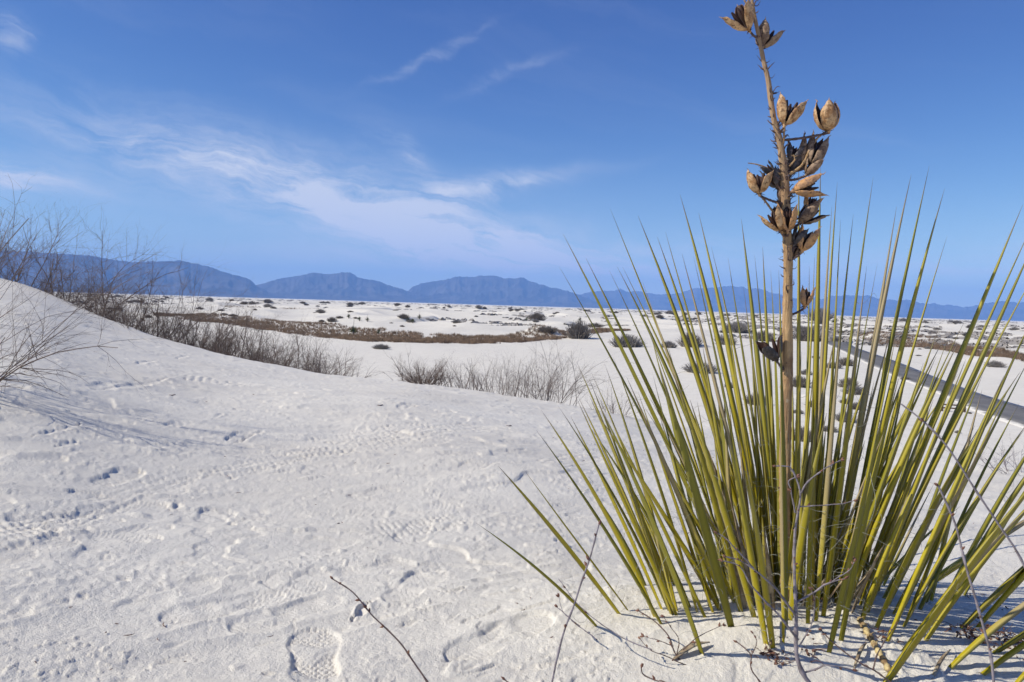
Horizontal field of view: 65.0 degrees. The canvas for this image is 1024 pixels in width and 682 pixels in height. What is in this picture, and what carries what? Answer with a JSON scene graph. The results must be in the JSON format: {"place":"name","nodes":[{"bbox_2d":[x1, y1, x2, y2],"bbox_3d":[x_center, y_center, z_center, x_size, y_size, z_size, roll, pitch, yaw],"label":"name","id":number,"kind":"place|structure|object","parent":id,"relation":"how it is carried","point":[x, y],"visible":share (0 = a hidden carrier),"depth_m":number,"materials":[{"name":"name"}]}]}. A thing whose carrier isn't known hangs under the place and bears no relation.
{"place":"outdoors","nodes":[
{"label":"outdoors","id":0,"kind":"place"},
{"bbox_2d":[0,251,282,298],"bbox_3d":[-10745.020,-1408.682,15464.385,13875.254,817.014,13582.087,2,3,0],"label":"hills","id":1,"kind":"structure","parent":0,"point":[226,283],"depth_m":15676.85,"materials":[{"name":"blue stone"}]},
{"bbox_2d":[256,272,454,303],"bbox_3d":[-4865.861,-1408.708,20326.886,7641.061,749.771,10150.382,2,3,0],"label":"hills","id":2,"kind":"structure","parent":0,"point":[348,286],"depth_m":19193.58,"materials":[{"name":"blue stone"}]},
{"bbox_2d":[408,275,612,308],"bbox_3d":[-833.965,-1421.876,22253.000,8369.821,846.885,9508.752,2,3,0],"label":"hills","id":3,"kind":"structure","parent":0,"point":[489,290],"depth_m":21253.24,"materials":[{"name":"blue stone"}]},
{"bbox_2d":[0,278,1023,681],"bbox_3d":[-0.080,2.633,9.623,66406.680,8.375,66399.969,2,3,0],"label":"ground","id":4,"kind":"structure","parent":0,"point":[104,474],"depth_m":2.50,"materials":[{"name":"white sand"}]},
{"bbox_2d":[0,207,24,277],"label":"bare shrub","id":5,"kind":"object","parent":4,"relation":"on","point":[5,243],"visible":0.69,"depth_m":11.60,"materials":[{"name":"brown plant"}]},
{"bbox_2d":[0,239,99,300],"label":"bare shrub","id":6,"kind":"object","parent":4,"relation":"on","point":[50,275],"visible":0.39,"depth_m":11.88,"materials":[{"name":"brown plant"}]},
{"bbox_2d":[1,265,108,307],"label":"bare thicket","id":7,"kind":"object","parent":4,"relation":"on","point":[73,289],"visible":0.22,"depth_m":11.54,"materials":[{"name":"brown plant"}]},
{"bbox_2d":[0,200,116,289],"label":"bare shrub","id":8,"kind":"object","parent":4,"relation":"on","point":[24,260],"visible":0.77,"depth_m":11.73,"materials":[{"name":"brown plant"}]},
{"bbox_2d":[0,177,149,355],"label":"bare shrub","id":9,"kind":"object","parent":4,"relation":"on","point":[13,226],"visible":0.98,"depth_m":3.67,"materials":[{"name":"brown plant"}]},
{"bbox_2d":[37,279,138,318],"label":"bare thicket","id":10,"kind":"object","parent":4,"relation":"on","point":[99,301],"visible":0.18,"depth_m":10.90,"materials":[{"name":"brown plant"}]},
{"bbox_2d":[0,202,194,315],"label":"bare shrub","id":11,"kind":"object","parent":4,"relation":"on","point":[61,274],"visible":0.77,"depth_m":10.75,"materials":[{"name":"brown plant"}]},
{"bbox_2d":[0,222,238,404],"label":"bare shrub","id":12,"kind":"object","parent":4,"relation":"on","point":[23,363],"visible":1,"depth_m":3.19,"materials":[{"name":"brown plant"}]},
{"bbox_2d":[67,245,176,327],"bbox_3d":[-5.093,-0.739,10.270,1.456,1.214,2.050,-1,3,-42],"label":"bare shrub","id":13,"kind":"object","parent":4,"relation":"on","point":[103,291],"visible":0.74,"depth_m":10.27,"materials":[{"name":"brown plant"}]},
{"bbox_2d":[46,277,204,340],"bbox_3d":[-4.990,-0.390,10.536,2.091,0.954,2.162,2,3,0],"label":"bare thicket","id":14,"kind":"object","parent":4,"relation":"on","point":[154,319],"visible":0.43,"depth_m":10.42,"materials":[{"name":"brown plant"}]},
{"bbox_2d":[60,254,250,342],"bbox_3d":[-4.573,-0.519,10.190,1.925,1.324,2.294,3,3,32],"label":"bare shrub","id":15,"kind":"object","parent":4,"relation":"on","point":[188,327],"visible":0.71,"depth_m":10.29,"materials":[{"name":"brown plant"}]},
{"bbox_2d":[108,286,259,352],"bbox_3d":[-4.434,-0.122,10.360,2.425,1.368,2.571,3,3,22],"label":"bare thicket","id":16,"kind":"object","parent":4,"relation":"on","point":[203,341],"visible":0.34,"depth_m":10.34,"materials":[{"name":"brown plant"}]},
{"bbox_2d":[142,289,264,353],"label":"bare shrub","id":17,"kind":"object","parent":4,"relation":"on","point":[164,332],"visible":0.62,"depth_m":10.20,"materials":[{"name":"brown plant"}]},
{"bbox_2d":[150,309,299,363],"bbox_3d":[-3.788,0.085,10.314,2.305,1.008,2.300,2,3,0],"label":"bare thicket","id":18,"kind":"object","parent":4,"relation":"on","point":[193,343],"visible":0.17,"depth_m":10.33,"materials":[{"name":"brown plant"}]},
{"bbox_2d":[180,299,297,361],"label":"bare shrub","id":19,"kind":"object","parent":4,"relation":"on","point":[215,344],"visible":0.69,"depth_m":9.92,"materials":[{"name":"brown plant"}]},
{"bbox_2d":[169,302,310,365],"bbox_3d":[-3.257,-0.083,9.851,1.812,1.198,1.344,2,3,0],"label":"bare shrub","id":20,"kind":"object","parent":4,"relation":"on","point":[256,343],"visible":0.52,"depth_m":9.85,"materials":[{"name":"brown plant"}]},
{"bbox_2d":[189,321,342,370],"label":"bare thicket","id":21,"kind":"object","parent":4,"relation":"on","point":[263,350],"visible":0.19,"depth_m":10.18,"materials":[{"name":"brown plant"}]},
{"bbox_2d":[220,302,314,308],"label":"dry grass","id":22,"kind":"structure","parent":4,"relation":"on","point":[260,307],"depth_m":451.33,"materials":[{"name":"brown plant"}]},
{"bbox_2d":[240,321,339,371],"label":"bare shrub","id":23,"kind":"object","parent":4,"relation":"on","point":[301,356],"visible":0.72,"depth_m":9.62,"materials":[{"name":"brown plant"}]},
{"bbox_2d":[206,327,388,378],"bbox_3d":[-2.874,0.272,9.978,2.561,1.034,2.005,3,3,24],"label":"bare thicket","id":24,"kind":"object","parent":4,"relation":"on","point":[302,359],"visible":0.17,"depth_m":10.08,"materials":[{"name":"brown plant"}]},
{"bbox_2d":[258,343,361,375],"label":"bare shrub","id":25,"kind":"object","parent":4,"relation":"on","point":[326,362],"visible":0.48,"depth_m":9.64,"materials":[{"name":"brown plant"}]},
{"bbox_2d":[327,317,337,321],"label":"shrub","id":26,"kind":"object","parent":4,"relation":"on","point":[332,319],"visible":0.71,"depth_m":233.06,"materials":[{"name":"plant"}]},
{"bbox_2d":[297,349,381,376],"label":"dry grass clump","id":27,"kind":"object","parent":4,"relation":"on","point":[341,368],"visible":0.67,"depth_m":9.07,"materials":[{"name":"brown plant"}]},
{"bbox_2d":[348,326,358,333],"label":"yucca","id":28,"kind":"object","parent":4,"relation":"on","point":[353,330],"visible":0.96,"depth_m":161.14,"materials":[{"name":"green plant"}]},
{"bbox_2d":[330,576,427,681],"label":"dry twig","id":29,"kind":"object","parent":4,"relation":"on","point":[388,630],"visible":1,"depth_m":1.24,"materials":[{"name":"grey wood"}]},
{"bbox_2d":[371,344,390,348],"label":"shrub","id":30,"kind":"object","parent":4,"relation":"on","point":[381,346],"visible":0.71,"depth_m":117.78,"materials":[{"name":"grey plant"}]},
{"bbox_2d":[153,312,630,343],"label":"dry grass","id":31,"kind":"structure","parent":4,"relation":"on","point":[416,337],"depth_m":165.48,"materials":[{"name":"brown plant"}]},
{"bbox_2d":[396,314,409,318],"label":"shrub","id":32,"kind":"object","parent":4,"relation":"on","point":[404,316],"visible":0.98,"depth_m":239.39,"materials":[{"name":"grey plant"}]},
{"bbox_2d":[377,344,464,386],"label":"bare shrub","id":33,"kind":"object","parent":4,"relation":"on","point":[417,379],"visible":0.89,"depth_m":8.52,"materials":[{"name":"grey plant"}]},
{"bbox_2d":[431,357,497,390],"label":"dry stem clump","id":34,"kind":"object","parent":4,"relation":"on","point":[450,383],"visible":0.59,"depth_m":8.85,"materials":[{"name":"brown plant"}]},
{"bbox_2d":[439,349,573,399],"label":"dry stem clump","id":35,"kind":"object","parent":4,"relation":"on","point":[502,380],"visible":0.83,"depth_m":8.62,"materials":[{"name":"grey plant"}]},
{"bbox_2d":[527,312,547,320],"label":"shrub","id":36,"kind":"object","parent":4,"relation":"on","point":[539,317],"visible":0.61,"depth_m":302.64,"materials":[{"name":"grey plant"}]},
{"bbox_2d":[68,293,1023,347],"bbox_3d":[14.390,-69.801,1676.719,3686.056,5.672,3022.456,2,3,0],"label":"scrub","id":37,"kind":"object","parent":4,"relation":"on","point":[1003,342],"visible":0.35,"depth_m":300.15,"materials":[{"name":"brown plant"}]},
{"bbox_2d":[537,325,560,333],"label":"shrub","id":38,"kind":"object","parent":4,"relation":"on","point":[547,329],"visible":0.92,"depth_m":174.19,"materials":[{"name":"grey plant"}]},
{"bbox_2d":[491,332,631,404],"bbox_3d":[0.614,0.263,8.533,1.897,0.939,1.274,2,3,0],"label":"bare shrub","id":39,"kind":"object","parent":4,"relation":"on","point":[552,385],"visible":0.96,"depth_m":8.53,"materials":[{"name":"grey plant"}]},
{"bbox_2d":[554,593,596,639],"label":"dry twig","id":40,"kind":"object","parent":4,"relation":"on","point":[555,605],"visible":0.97,"depth_m":1.48,"materials":[{"name":"grey wood"}]},
{"bbox_2d":[551,520,600,681],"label":"dry twig","id":41,"kind":"object","parent":4,"relation":"on","point":[582,579],"visible":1,"depth_m":1.13,"materials":[{"name":"grey wood"}]},
{"bbox_2d":[564,319,594,338],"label":"shrub","id":42,"kind":"object","parent":4,"relation":"on","point":[577,330],"visible":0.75,"depth_m":167.38,"materials":[{"name":"grey plant"}]},
{"bbox_2d":[587,323,602,327],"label":"shrub","id":43,"kind":"object","parent":4,"relation":"on","point":[597,325],"visible":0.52,"depth_m":258.87,"materials":[{"name":"plant"}]},
{"bbox_2d":[559,580,651,649],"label":"dry twig","id":44,"kind":"object","parent":4,"relation":"on","point":[605,626],"visible":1,"depth_m":1.42,"materials":[{"name":"grey wood"}]},
{"bbox_2d":[585,377,647,416],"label":"bare shrub","id":45,"kind":"object","parent":4,"relation":"on","point":[612,409],"visible":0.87,"depth_m":8.20,"materials":[{"name":"grey plant"}]},
{"bbox_2d":[607,334,646,347],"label":"shrub","id":46,"kind":"object","parent":4,"relation":"on","point":[633,342],"visible":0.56,"depth_m":142.09,"materials":[{"name":"grey plant"}]},
{"bbox_2d":[640,663,664,681],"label":"dry twig","id":47,"kind":"object","parent":4,"relation":"on","point":[653,677],"visible":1,"depth_m":1.27,"materials":[{"name":"brown wood"}]},
{"bbox_2d":[661,340,678,347],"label":"shrub","id":48,"kind":"object","parent":4,"relation":"on","point":[670,344],"visible":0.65,"depth_m":140.37,"materials":[{"name":"grey plant"}]},
{"bbox_2d":[636,609,725,664],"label":"dry twig","id":49,"kind":"object","parent":4,"relation":"on","point":[669,638],"visible":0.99,"depth_m":1.43,"materials":[{"name":"brown plant"}]},
{"bbox_2d":[676,332,702,346],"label":"shrub","id":50,"kind":"object","parent":4,"relation":"on","point":[681,343],"visible":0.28,"depth_m":143.45,"materials":[{"name":"plant"}]},
{"bbox_2d":[673,641,709,659],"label":"dead leaf","id":51,"kind":"object","parent":4,"relation":"on","point":[681,652],"visible":0.96,"depth_m":1.43,"materials":[{"name":"beige plant"}]},
{"bbox_2d":[681,361,716,372],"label":"shrub","id":52,"kind":"object","parent":4,"relation":"on","point":[691,370],"visible":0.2,"depth_m":90.30,"materials":[{"name":"grey plant"}]},
{"bbox_2d":[713,334,737,344],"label":"shrub","id":53,"kind":"object","parent":4,"relation":"on","point":[722,341],"visible":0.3,"depth_m":168.62,"materials":[{"name":"plant"}]},
{"bbox_2d":[720,321,751,332],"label":"shrub","id":54,"kind":"object","parent":4,"relation":"on","point":[743,328],"visible":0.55,"depth_m":249.80,"materials":[{"name":"grey plant"}]},
{"bbox_2d":[733,631,760,681],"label":"dry twig","id":55,"kind":"object","parent":4,"relation":"on","point":[735,641],"visible":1,"depth_m":1.32,"materials":[{"name":"grey wood"}]},
{"bbox_2d":[479,0,1023,681],"bbox_3d":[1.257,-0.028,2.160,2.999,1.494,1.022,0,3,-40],"label":"yucca plant","id":56,"kind":"object","parent":4,"relation":"on","point":[839,536],"visible":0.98,"depth_m":1.63,"materials":[{"name":"green plant"}]},
{"bbox_2d":[766,571,772,644],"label":"dead leaf","id":57,"kind":"object","parent":56,"relation":"on","point":[770,642],"visible":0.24,"depth_m":1.54,"materials":[{"name":"brown plant"}]},
{"bbox_2d":[741,394,765,404],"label":"shrub","id":58,"kind":"object","parent":4,"relation":"on","point":[747,399],"visible":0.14,"depth_m":60.77,"materials":[{"name":"grey plant"}]},
{"bbox_2d":[750,330,777,341],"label":"shrub","id":59,"kind":"object","parent":4,"relation":"on","point":[770,336],"visible":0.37,"depth_m":193.61,"materials":[{"name":"plant"}]},
{"bbox_2d":[751,642,799,665],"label":"leaf litter","id":60,"kind":"object","parent":4,"relation":"on","point":[771,652],"visible":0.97,"depth_m":1.43,"materials":[{"name":"brown plant"}]},
{"bbox_2d":[714,457,857,681],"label":"bare sapling","id":61,"kind":"object","parent":4,"relation":"on","point":[801,670],"visible":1,"depth_m":1.33,"materials":[{"name":"grey plant"}]},
{"bbox_2d":[791,426,810,441],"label":"shrub","id":62,"kind":"object","parent":4,"relation":"on","point":[802,434],"visible":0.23,"depth_m":44.07,"materials":[{"name":"grey plant"}]},
{"bbox_2d":[793,376,811,387],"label":"shrub","id":63,"kind":"object","parent":4,"relation":"on","point":[803,383],"visible":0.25,"depth_m":77.42,"materials":[{"name":"grey plant"}]},
{"bbox_2d":[779,629,833,663],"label":"leaf litter","id":64,"kind":"object","parent":4,"relation":"on","point":[807,652],"visible":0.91,"depth_m":1.45,"materials":[{"name":"brown plant"}]},
{"bbox_2d":[801,369,811,374],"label":"shrub","id":65,"kind":"object","parent":4,"relation":"on","point":[803,372],"visible":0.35,"depth_m":93.31,"materials":[{"name":"grey plant"}]},
{"bbox_2d":[793,327,821,341],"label":"shrub","id":66,"kind":"object","parent":4,"relation":"on","point":[804,335],"visible":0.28,"depth_m":208.46,"materials":[{"name":"grey plant"}]},
{"bbox_2d":[805,308,834,319],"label":"shrub","id":67,"kind":"object","parent":4,"relation":"on","point":[830,316],"visible":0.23,"depth_m":561.53,"materials":[{"name":"grey plant"}]},
{"bbox_2d":[824,425,838,431],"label":"shrub","id":68,"kind":"object","parent":4,"relation":"on","point":[826,427],"visible":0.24,"depth_m":47.96,"materials":[{"name":"grey plant"}]},
{"bbox_2d":[827,361,842,368],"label":"shrub","id":69,"kind":"object","parent":4,"relation":"on","point":[839,367],"visible":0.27,"depth_m":105.52,"materials":[{"name":"grey plant"}]},
{"bbox_2d":[835,357,853,365],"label":"shrub","id":70,"kind":"object","parent":4,"relation":"on","point":[843,361],"visible":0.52,"depth_m":111.85,"materials":[{"name":"grey plant"}]},
{"bbox_2d":[835,412,857,421],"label":"shrub","id":71,"kind":"object","parent":4,"relation":"on","point":[837,416],"visible":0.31,"depth_m":52.36,"materials":[{"name":"grey plant"}]},
{"bbox_2d":[837,377,861,386],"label":"shrub","id":72,"kind":"object","parent":4,"relation":"on","point":[848,382],"visible":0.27,"depth_m":78.29,"materials":[{"name":"grey plant"}]},
{"bbox_2d":[841,386,862,394],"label":"shrub","id":73,"kind":"object","parent":4,"relation":"on","point":[858,390],"visible":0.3,"depth_m":71.72,"materials":[{"name":"plant"}]},
{"bbox_2d":[852,402,860,409],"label":"shrub","id":74,"kind":"object","parent":4,"relation":"on","point":[854,405],"visible":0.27,"depth_m":59.36,"materials":[{"name":"grey plant"}]},
{"bbox_2d":[818,621,897,681],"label":"dry twig","id":75,"kind":"object","parent":4,"relation":"on","point":[862,664],"visible":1,"depth_m":1.34,"materials":[{"name":"brown wood"}]},
{"bbox_2d":[853,642,866,667],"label":"dead leaf","id":76,"kind":"object","parent":4,"relation":"on","point":[859,652],"visible":0.96,"depth_m":1.44,"materials":[{"name":"beige plant"}]},
{"bbox_2d":[855,616,890,672],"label":"dry stalk","id":77,"kind":"object","parent":4,"relation":"on","point":[873,642],"visible":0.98,"depth_m":1.48,"materials":[{"name":"beige plant"}]},
{"bbox_2d":[868,625,903,642],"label":"leaf litter","id":78,"kind":"object","parent":4,"relation":"on","point":[882,631],"visible":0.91,"depth_m":1.51,"materials":[{"name":"brown plant"}]},
{"bbox_2d":[931,649,950,678],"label":"dead leaf","id":79,"kind":"object","parent":4,"relation":"on","point":[940,661],"visible":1,"depth_m":1.43,"materials":[{"name":"beige plant"}]},
{"bbox_2d":[859,331,1023,360],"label":"dry grass","id":80,"kind":"structure","parent":4,"relation":"on","point":[1006,352],"depth_m":170.21,"materials":[{"name":"brown plant"}]},
{"bbox_2d":[901,403,1023,566],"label":"dry twig","id":81,"kind":"object","parent":4,"relation":"on","point":[978,494],"visible":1,"depth_m":0.99,"materials":[{"name":"grey wood"}]},
{"bbox_2d":[934,483,994,681],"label":"dry twig","id":82,"kind":"object","parent":4,"relation":"on","point":[973,592],"visible":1,"depth_m":1.07,"materials":[{"name":"grey plant"}]},
{"bbox_2d":[943,621,991,643],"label":"leaf litter","id":83,"kind":"object","parent":4,"relation":"on","point":[965,632],"visible":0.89,"depth_m":1.55,"materials":[{"name":"brown plant"}]},
{"bbox_2d":[959,617,1023,659],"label":"leaf litter","id":84,"kind":"object","parent":4,"relation":"on","point":[990,638],"visible":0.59,"depth_m":1.56,"materials":[{"name":"brown plant"}]},
{"bbox_2d":[983,360,1007,367],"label":"shrub","id":85,"kind":"object","parent":4,"relation":"on","point":[996,364],"visible":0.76,"depth_m":118.22,"materials":[{"name":"grey plant"}]},
{"bbox_2d":[970,429,1023,473],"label":"bare shrub","id":86,"kind":"object","parent":4,"relation":"on","point":[1004,461],"visible":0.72,"depth_m":5.71,"materials":[{"name":"grey plant"}]},
{"bbox_2d":[0,0,1023,306],"label":"sky","id":87,"kind":"structure","parent":0,"point":[402,144],"materials":[{"name":"blue"}]},
{"bbox_2d":[34,366,1007,673],"bbox_3d":[0.067,0.571,3.400,5.793,0.561,4.781,2,3,0],"label":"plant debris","id":88,"kind":"object","parent":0,"point":[342,522],"visible":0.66,"depth_m":1.69,"materials":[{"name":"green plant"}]},
{"bbox_2d":[580,286,1023,320],"bbox_3d":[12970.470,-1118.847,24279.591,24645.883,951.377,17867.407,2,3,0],"label":"hills","id":89,"kind":"structure","parent":0,"point":[662,302],"depth_m":25425.62,"materials":[{"name":"blue stone"}]},
{"bbox_2d":[820,336,1023,427],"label":"road","id":90,"kind":"structure","parent":0,"point":[1017,418],"depth_m":75.65,"materials":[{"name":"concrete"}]}
]}

